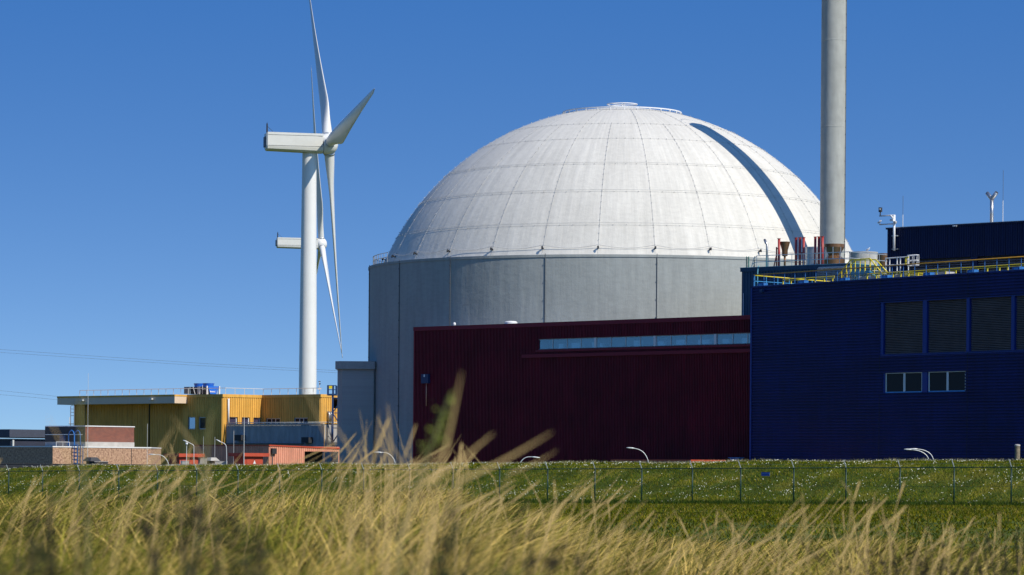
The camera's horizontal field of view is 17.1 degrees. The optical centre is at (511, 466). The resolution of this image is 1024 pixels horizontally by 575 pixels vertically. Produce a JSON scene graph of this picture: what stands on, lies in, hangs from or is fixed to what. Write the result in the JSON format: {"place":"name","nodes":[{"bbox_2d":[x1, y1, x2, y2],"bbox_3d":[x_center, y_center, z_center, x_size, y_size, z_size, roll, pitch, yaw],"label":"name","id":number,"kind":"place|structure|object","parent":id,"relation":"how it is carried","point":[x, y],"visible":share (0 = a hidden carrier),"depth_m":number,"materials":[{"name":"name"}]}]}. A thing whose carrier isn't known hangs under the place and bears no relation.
{"place":"outdoors","nodes":[
{"label":"outdoors","id":0,"kind":"place"},
{"bbox_2d":[0,429,44,445],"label":"dark grey building","id":1,"kind":"structure","parent":0,"point":[15,433],"depth_m":373.71,"materials":[{"name":"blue metal"}]},
{"bbox_2d":[0,463,167,467],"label":"wall","id":2,"kind":"structure","parent":0,"point":[14,465],"depth_m":316.48,"materials":[{"name":"concrete"}]},
{"bbox_2d":[1,352,333,372],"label":"power cable","id":3,"kind":"object","parent":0,"point":[153,362],"visible":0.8,"depth_m":759.99,"materials":[{"name":"grey metal"}]},
{"bbox_2d":[0,349,336,370],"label":"power cable","id":4,"kind":"object","parent":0,"point":[161,360],"visible":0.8,"depth_m":759.99,"materials":[{"name":"grey metal"}]},
{"bbox_2d":[57,394,336,463],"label":"yellow building","id":5,"kind":"structure","parent":0,"point":[155,413],"depth_m":404.55,"materials":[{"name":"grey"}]},
{"bbox_2d":[189,417,194,428],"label":"window frame","id":6,"kind":"structure","parent":5,"relation":"in","point":[191,419],"depth_m":404.25,"materials":[{"name":"blue glass"}]},
{"bbox_2d":[80,388,313,395],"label":"roof edge railing","id":7,"kind":"object","parent":5,"relation":"on","point":[206,388],"visible":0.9,"depth_m":405.15,"materials":[{"name":"grey metal"}]},
{"bbox_2d":[184,383,219,393],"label":"rooftop cooler","id":8,"kind":"object","parent":5,"relation":"on","point":[213,389],"visible":0.98,"depth_m":405.73,"materials":[{"name":"blue metal"}]},
{"bbox_2d":[199,417,205,428],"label":"window frame","id":9,"kind":"structure","parent":5,"relation":"in","point":[202,425],"depth_m":402.82,"materials":[{"name":"grey glass"}]},
{"bbox_2d":[230,417,236,423],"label":"window frame","id":10,"kind":"structure","parent":5,"relation":"in","point":[232,419],"depth_m":401.35,"materials":[{"name":"white paint"}]},
{"bbox_2d":[242,417,248,423],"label":"window frame","id":11,"kind":"structure","parent":5,"relation":"in","point":[246,418],"depth_m":402.63,"materials":[{"name":"white paint"}]},
{"bbox_2d":[253,418,259,423],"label":"window frame","id":12,"kind":"structure","parent":5,"relation":"in","point":[254,419],"depth_m":403.81,"materials":[{"name":"white paint"}]},
{"bbox_2d":[267,418,279,423],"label":"window frame","id":13,"kind":"structure","parent":5,"relation":"in","point":[268,419],"depth_m":402.72,"materials":[{"name":"grey metal"}]},
{"bbox_2d":[295,418,307,423],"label":"window frame","id":14,"kind":"structure","parent":5,"relation":"in","point":[296,419],"depth_m":399.00,"materials":[{"name":"grey metal"}]},
{"bbox_2d":[0,458,1023,554],"bbox_3d":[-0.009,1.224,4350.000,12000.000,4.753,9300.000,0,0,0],"label":"ground","id":15,"kind":"structure","parent":0,"point":[660,485],"depth_m":221.16,"materials":[{"name":"green plant"}]},
{"bbox_2d":[0,494,91,574],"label":"grass clump","id":16,"kind":"object","parent":15,"relation":"on","point":[34,555],"visible":1,"depth_m":5.40,"materials":[{"name":"beige plant"}]},
{"bbox_2d":[69,405,74,425],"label":"antenna mast","id":17,"kind":"object","parent":15,"relation":"on","point":[71,415],"visible":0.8,"depth_m":409.97,"materials":[{"name":"grey metal"}]},
{"bbox_2d":[0,446,160,464],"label":"pebbledash block","id":18,"kind":"structure","parent":15,"relation":"on","point":[48,455],"depth_m":344.20,"materials":[{"name":"beige concrete"}]},
{"bbox_2d":[68,430,80,463],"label":"caged ladder","id":19,"kind":"object","parent":18,"relation":"attached to","point":[77,449],"visible":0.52,"depth_m":341.57,"materials":[{"name":"blue metal"}]},
{"bbox_2d":[45,425,134,446],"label":"brick block","id":20,"kind":"structure","parent":18,"relation":"on","point":[110,436],"depth_m":347.34,"materials":[{"name":"red brick"}]},
{"bbox_2d":[59,435,65,441],"bbox_3d":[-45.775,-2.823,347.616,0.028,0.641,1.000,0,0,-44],"label":"blue door","id":21,"kind":"structure","parent":20,"relation":"in","point":[62,437],"depth_m":347.55,"materials":[{"name":"blue metal"}]},
{"bbox_2d":[73,396,89,574],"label":"tall weed","id":22,"kind":"object","parent":15,"relation":"on","point":[79,419],"visible":1,"depth_m":5.60,"materials":[{"name":"yellow plant"}]},
{"bbox_2d":[85,457,100,463],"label":"vent hood","id":23,"kind":"object","parent":15,"relation":"on","point":[88,460],"visible":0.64,"depth_m":319.65,"materials":[{"name":"metal"}]},
{"bbox_2d":[94,461,107,463],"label":"concrete block","id":24,"kind":"structure","parent":15,"relation":"on","point":[101,462],"depth_m":318.00,"materials":[{"name":"grey concrete"}]},
{"bbox_2d":[136,485,230,574],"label":"grass clump","id":25,"kind":"object","parent":15,"relation":"on","point":[196,511],"visible":0.95,"depth_m":5.20,"materials":[{"name":"beige plant"}]},
{"bbox_2d":[163,453,204,463],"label":"red kiosk","id":26,"kind":"object","parent":15,"relation":"on","point":[179,457],"visible":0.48,"depth_m":300.62,"materials":[{"name":"metal"}]},
{"bbox_2d":[182,460,196,463],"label":"door","id":27,"kind":"structure","parent":26,"relation":"in","point":[191,461],"depth_m":300.96,"materials":[{"name":"red metal"}]},
{"bbox_2d":[198,458,204,463],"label":"concrete block","id":28,"kind":"structure","parent":15,"relation":"on","point":[200,460],"depth_m":302.00,"materials":[{"name":"grey concrete"}]},
{"bbox_2d":[193,396,224,548],"bbox_3d":[-0.536,0.308,5.998,0.058,0.866,0.036,0,0,0],"label":"tall weed","id":29,"kind":"object","parent":15,"relation":"on","point":[206,451],"visible":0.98,"depth_m":6.00,"materials":[{"name":"yellow plant"}]},
{"bbox_2d":[207,457,219,464],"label":"vent hood","id":30,"kind":"object","parent":15,"relation":"on","point":[210,460],"visible":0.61,"depth_m":304.68,"materials":[{"name":"metal"}]},
{"bbox_2d":[215,461,227,464],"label":"concrete block","id":31,"kind":"structure","parent":15,"relation":"on","point":[219,462],"depth_m":302.00,"materials":[{"name":"grey concrete"}]},
{"bbox_2d":[174,489,275,574],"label":"grass clump","id":32,"kind":"object","parent":15,"relation":"on","point":[262,554],"visible":1,"depth_m":5.00,"materials":[{"name":"beige plant"}]},
{"bbox_2d":[228,453,269,465],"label":"red kiosk","id":33,"kind":"object","parent":15,"relation":"on","point":[250,458],"visible":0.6,"depth_m":300.60,"materials":[{"name":"metal"}]},
{"bbox_2d":[247,459,260,465],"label":"door","id":34,"kind":"structure","parent":33,"relation":"in","point":[251,461],"depth_m":300.67,"materials":[{"name":"red metal"}]},
{"bbox_2d":[193,445,339,465],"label":"salmon annex","id":35,"kind":"object","parent":15,"relation":"on","point":[285,454],"visible":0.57,"depth_m":328.94,"materials":[{"name":"red metal"}]},
{"bbox_2d":[225,422,336,462],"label":"grey annex","id":36,"kind":"object","parent":15,"relation":"on","point":[313,434],"visible":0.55,"depth_m":392.69,"materials":[{"name":"metal"}]},
{"bbox_2d":[275,69,342,356],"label":"wind turbine","id":37,"kind":"object","parent":15,"relation":"on","point":[287,243],"visible":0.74,"depth_m":896.97,"materials":[{"name":"grey metal"}]},
{"bbox_2d":[263,0,374,393],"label":"wind turbine","id":38,"kind":"object","parent":15,"relation":"on","point":[310,146],"visible":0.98,"depth_m":618.72,"materials":[{"name":"grey metal"}]},
{"bbox_2d":[327,385,336,461],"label":"blue stair tower","id":39,"kind":"structure","parent":15,"relation":"on","point":[330,387],"depth_m":387.10,"materials":[{"name":"blue metal"}]},
{"bbox_2d":[335,361,375,463],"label":"stair annex","id":40,"kind":"object","parent":15,"relation":"on","point":[355,386],"visible":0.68,"depth_m":344.00,"materials":[{"name":"grey paint"}]},
{"bbox_2d":[398,389,455,574],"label":"tall weed","id":41,"kind":"object","parent":15,"relation":"on","point":[441,417],"visible":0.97,"depth_m":6.20,"materials":[{"name":"yellow plant"}]},
{"bbox_2d":[406,501,528,574],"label":"grass tuft","id":42,"kind":"object","parent":15,"relation":"on","point":[447,548],"visible":1,"depth_m":5.60,"materials":[{"name":"beige plant"}]},
{"bbox_2d":[0,372,1022,574],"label":"stray grass stalks","id":43,"kind":"object","parent":15,"relation":"on","point":[432,534],"visible":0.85,"depth_m":14.47,"materials":[{"name":"beige plant"}]},
{"bbox_2d":[0,459,1022,502],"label":"daisies","id":44,"kind":"object","parent":15,"relation":"on","point":[564,471],"visible":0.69,"depth_m":230.77,"materials":[{"name":"beige plant"}]},
{"bbox_2d":[0,482,1023,574],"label":"marram grass","id":45,"kind":"structure","parent":15,"relation":"on","point":[288,543],"depth_m":27.96,"materials":[{"name":"beige plant"}]},
{"bbox_2d":[0,459,1023,504],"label":"security fence","id":46,"kind":"object","parent":15,"relation":"on","point":[641,468],"visible":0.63,"depth_m":220.36,"materials":[{"name":"silver metal"}]},
{"bbox_2d":[761,472,769,475],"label":"fence sign","id":47,"kind":"object","parent":46,"relation":"attached to","point":[765,473],"visible":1,"depth_m":212.20,"materials":[{"name":"blue"}]},
{"bbox_2d":[1,495,1023,505],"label":"fence foot grass","id":48,"kind":"structure","parent":15,"relation":"on","point":[732,501],"depth_m":212.99,"materials":[{"name":"green plant"}]},
{"bbox_2d":[521,529,588,574],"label":"grass tuft","id":49,"kind":"object","parent":15,"relation":"on","point":[554,562],"visible":1,"depth_m":6.00,"materials":[{"name":"beige plant"}]},
{"bbox_2d":[121,502,1023,556],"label":"lawn grass","id":50,"kind":"structure","parent":15,"relation":"on","point":[972,513],"depth_m":117.60,"materials":[{"name":"plant"}]},
{"bbox_2d":[413,315,749,463],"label":"red hall","id":51,"kind":"structure","parent":15,"relation":"on","point":[652,388],"depth_m":316.52,"materials":[{"name":"metal"}]},
{"bbox_2d":[368,102,852,464],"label":"reactor building","id":52,"kind":"structure","parent":15,"relation":"on","point":[622,212],"depth_m":332.87,"materials":[{"name":"grey paint"}]},
{"bbox_2d":[626,447,648,462],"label":"street lamp","id":53,"kind":"object","parent":15,"relation":"on","point":[638,449],"visible":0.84,"depth_m":261.97,"materials":[{"name":"grey metal"}]},
{"bbox_2d":[611,459,754,463],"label":"annex","id":54,"kind":"object","parent":15,"relation":"on","point":[644,460],"visible":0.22,"depth_m":294.93,"materials":[{"name":"red brick"}]},
{"bbox_2d":[728,457,741,459],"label":"roof cabinet","id":55,"kind":"object","parent":54,"relation":"on","point":[733,458],"visible":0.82,"depth_m":295.87,"materials":[{"name":"metal"}]},
{"bbox_2d":[740,263,886,314],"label":"teal block","id":56,"kind":"structure","parent":15,"relation":"on","point":[748,273],"depth_m":312.54,"materials":[{"name":"white metal"}]},
{"bbox_2d":[764,239,767,265],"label":"bent vent pipe","id":57,"kind":"object","parent":56,"relation":"on","point":[765,242],"visible":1,"depth_m":316.70,"materials":[{"name":"metal"}]},
{"bbox_2d":[777,238,780,265],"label":"red vent pipe","id":58,"kind":"object","parent":56,"relation":"on","point":[778,251],"visible":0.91,"depth_m":317.00,"materials":[{"name":"red metal"}]},
{"bbox_2d":[780,241,789,265],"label":"exhaust funnel","id":59,"kind":"object","parent":56,"relation":"on","point":[784,246],"visible":0.97,"depth_m":317.02,"materials":[{"name":"brown metal"}]},
{"bbox_2d":[795,237,797,264],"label":"red vent pipe","id":60,"kind":"object","parent":56,"relation":"on","point":[796,250],"visible":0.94,"depth_m":315.68,"materials":[{"name":"red metal"}]},
{"bbox_2d":[798,237,801,264],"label":"red vent pipe","id":61,"kind":"object","parent":56,"relation":"on","point":[799,250],"visible":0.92,"depth_m":315.39,"materials":[{"name":"red metal"}]},
{"bbox_2d":[802,237,805,264],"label":"red vent pipe","id":62,"kind":"object","parent":56,"relation":"on","point":[803,244],"visible":0.93,"depth_m":315.12,"materials":[{"name":"red metal"}]},
{"bbox_2d":[805,247,820,264],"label":"roof tank","id":63,"kind":"object","parent":56,"relation":"on","point":[809,256],"visible":0.52,"depth_m":318.84,"materials":[{"name":"metal"}]},
{"bbox_2d":[814,237,816,263],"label":"red vent pipe","id":64,"kind":"object","parent":56,"relation":"on","point":[815,244],"visible":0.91,"depth_m":314.23,"materials":[{"name":"metal"}]},
{"bbox_2d":[751,251,885,266],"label":"rooftop railing","id":65,"kind":"object","parent":56,"relation":"on","point":[815,259],"visible":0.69,"depth_m":311.53,"materials":[{"name":"metal"}]},
{"bbox_2d":[817,236,820,263],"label":"red vent pipe","id":66,"kind":"object","parent":56,"relation":"on","point":[818,257],"visible":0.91,"depth_m":313.94,"materials":[{"name":"red metal"}]},
{"bbox_2d":[821,236,823,263],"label":"red vent pipe","id":67,"kind":"object","parent":56,"relation":"on","point":[822,248],"visible":0.92,"depth_m":313.69,"materials":[{"name":"red metal"}]},
{"bbox_2d":[824,243,844,263],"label":"exhaust funnel","id":68,"kind":"object","parent":56,"relation":"on","point":[834,247],"visible":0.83,"depth_m":315.86,"materials":[{"name":"brown metal"}]},
{"bbox_2d":[849,251,877,264],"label":"roof tank","id":69,"kind":"object","parent":56,"relation":"on","point":[853,254],"visible":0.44,"depth_m":316.92,"materials":[{"name":"metal"}]},
{"bbox_2d":[877,253,886,265],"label":"exhaust funnel","id":70,"kind":"object","parent":56,"relation":"on","point":[882,257],"visible":0.56,"depth_m":314.94,"materials":[{"name":"metal"}]},
{"bbox_2d":[820,0,846,258],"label":"chimney stack","id":71,"kind":"object","parent":15,"relation":"on","point":[833,118],"visible":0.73,"depth_m":331.24,"materials":[{"name":"concrete"}]},
{"bbox_2d":[749,269,1023,461],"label":"blue hall","id":72,"kind":"structure","parent":15,"relation":"on","point":[833,364],"depth_m":284.35,"materials":[{"name":"metal"}]},
{"bbox_2d":[754,275,825,285],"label":"end railing","id":73,"kind":"object","parent":72,"relation":"on","point":[777,282],"visible":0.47,"depth_m":300.79,"materials":[{"name":"metal"}]},
{"bbox_2d":[838,258,886,277],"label":"stepover bridge","id":74,"kind":"structure","parent":72,"relation":"on","point":[855,273],"depth_m":292.54,"materials":[{"name":"metal"}]},
{"bbox_2d":[881,275,891,277],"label":"roof fan box","id":75,"kind":"object","parent":72,"relation":"on","point":[885,276],"visible":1,"depth_m":285.51,"materials":[{"name":"blue metal"}]},
{"bbox_2d":[753,256,1023,285],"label":"walkway railing","id":76,"kind":"object","parent":72,"relation":"on","point":[914,264],"visible":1,"depth_m":283.94,"materials":[{"name":"yellow metal"}]},
{"bbox_2d":[885,254,918,273],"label":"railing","id":77,"kind":"object","parent":72,"relation":"on","point":[908,259],"visible":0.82,"depth_m":290.51,"materials":[{"name":"white metal"}]},
{"bbox_2d":[782,263,1023,283],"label":"railing","id":78,"kind":"object","parent":72,"relation":"on","point":[910,271],"visible":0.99,"depth_m":284.03,"materials":[{"name":"metal"}]},
{"bbox_2d":[885,372,921,392],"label":"window frame","id":79,"kind":"structure","parent":72,"relation":"in","point":[911,382],"depth_m":282.80,"materials":[{"name":"white paint"}]},
{"bbox_2d":[859,271,954,278],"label":"roof duct","id":80,"kind":"object","parent":72,"relation":"on","point":[895,275],"visible":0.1,"depth_m":291.98,"materials":[{"name":"metal"}]},
{"bbox_2d":[904,272,922,275],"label":"roof pipes","id":81,"kind":"object","parent":80,"relation":"on","point":[911,274],"visible":0.23,"depth_m":288.76,"materials":[{"name":"yellow metal"}]},
{"bbox_2d":[923,272,934,274],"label":"roof fan box","id":82,"kind":"object","parent":72,"relation":"on","point":[929,273],"visible":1,"depth_m":281.13,"materials":[{"name":"blue metal"}]},
{"bbox_2d":[928,371,965,391],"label":"window frame","id":83,"kind":"structure","parent":72,"relation":"in","point":[949,381],"depth_m":278.35,"materials":[{"name":"white paint"}]},
{"bbox_2d":[800,541,1007,574],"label":"grass","id":84,"kind":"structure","parent":15,"relation":"on","point":[924,571],"depth_m":14.00,"materials":[{"name":"plant"}]},
{"bbox_2d":[904,448,932,458],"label":"street lamp","id":85,"kind":"object","parent":15,"relation":"on","point":[916,449],"visible":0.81,"depth_m":249.97,"materials":[{"name":"grey metal"}]},
{"bbox_2d":[886,220,1023,372],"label":"navy block","id":86,"kind":"structure","parent":15,"relation":"on","point":[952,242],"depth_m":292.86,"materials":[{"name":"metal"}]},
{"bbox_2d":[877,207,898,250],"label":"camera mast","id":87,"kind":"object","parent":86,"relation":"attached to","point":[893,223],"visible":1,"depth_m":296.99,"materials":[{"name":"white metal"}]},
{"bbox_2d":[986,191,997,221],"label":"forked vent","id":88,"kind":"object","parent":86,"relation":"on","point":[991,197],"visible":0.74,"depth_m":295.15,"materials":[{"name":"metal"}]},
{"bbox_2d":[930,529,1023,574],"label":"grass","id":89,"kind":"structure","parent":15,"relation":"on","point":[1017,561],"depth_m":16.00,"materials":[{"name":"beige plant"}]},
{"bbox_2d":[1015,444,1019,459],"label":"wooden post","id":90,"kind":"object","parent":15,"relation":"on","point":[1017,451],"visible":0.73,"depth_m":225.85,"materials":[{"name":"brown wood"}]},
{"bbox_2d":[0,0,1023,438],"label":"sky","id":91,"kind":"structure","parent":0,"point":[144,206],"materials":[{"name":"blue"}]},
{"bbox_2d":[39,458,1022,467],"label":"crest grass","id":92,"kind":"structure","parent":0,"point":[717,461],"depth_m":239.20,"materials":[{"name":"green plant"}]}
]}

